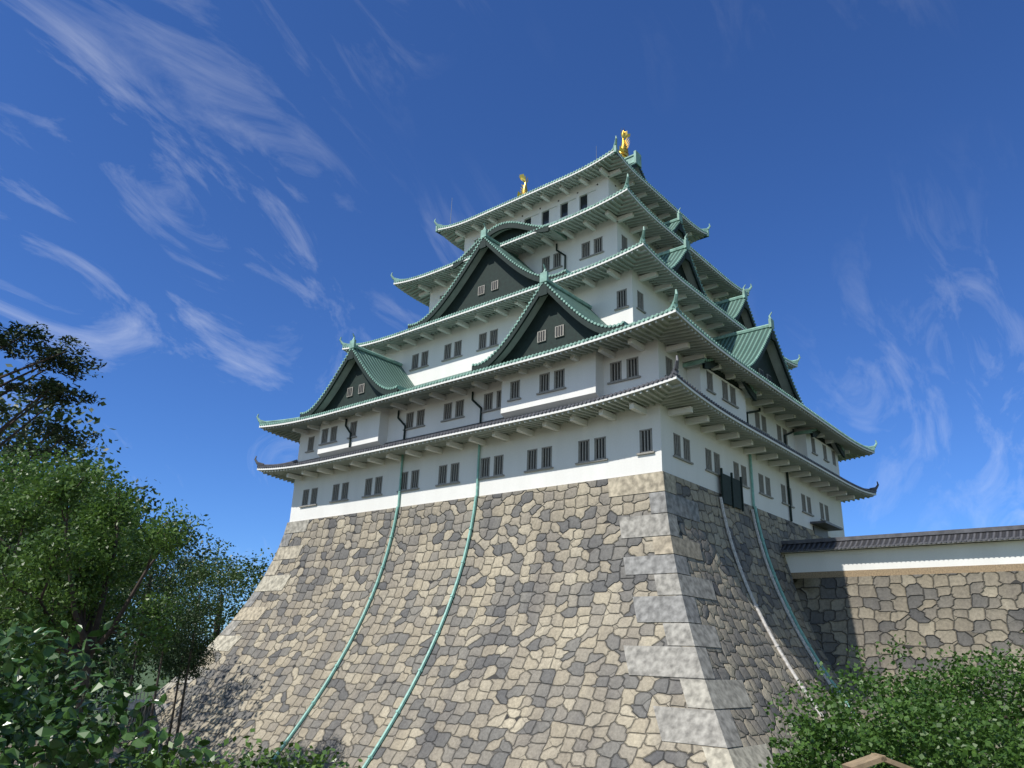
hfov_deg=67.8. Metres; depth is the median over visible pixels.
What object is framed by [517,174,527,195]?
shachi
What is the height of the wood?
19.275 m
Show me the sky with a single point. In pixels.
(207, 197)
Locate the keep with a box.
[254,136,878,537]
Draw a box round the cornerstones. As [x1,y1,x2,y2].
[107,471,773,767]
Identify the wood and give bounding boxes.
[0,337,1009,767]
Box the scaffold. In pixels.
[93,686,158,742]
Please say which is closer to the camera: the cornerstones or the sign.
the sign
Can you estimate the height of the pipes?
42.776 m
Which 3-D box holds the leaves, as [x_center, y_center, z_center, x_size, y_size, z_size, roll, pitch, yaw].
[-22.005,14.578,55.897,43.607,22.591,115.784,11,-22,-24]
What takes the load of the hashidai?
on the ground
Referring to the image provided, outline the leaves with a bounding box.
[0,320,1023,767]
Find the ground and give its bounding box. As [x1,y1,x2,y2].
[0,646,210,767]
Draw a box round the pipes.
[269,243,860,767]
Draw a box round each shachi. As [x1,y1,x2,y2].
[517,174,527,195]
[618,130,629,157]
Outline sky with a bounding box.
[0,0,1023,644]
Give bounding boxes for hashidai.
[780,525,1023,764]
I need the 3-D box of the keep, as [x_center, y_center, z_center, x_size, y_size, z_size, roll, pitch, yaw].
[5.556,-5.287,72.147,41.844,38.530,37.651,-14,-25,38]
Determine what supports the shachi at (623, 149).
on the keep
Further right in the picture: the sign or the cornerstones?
the sign
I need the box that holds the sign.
[842,753,912,767]

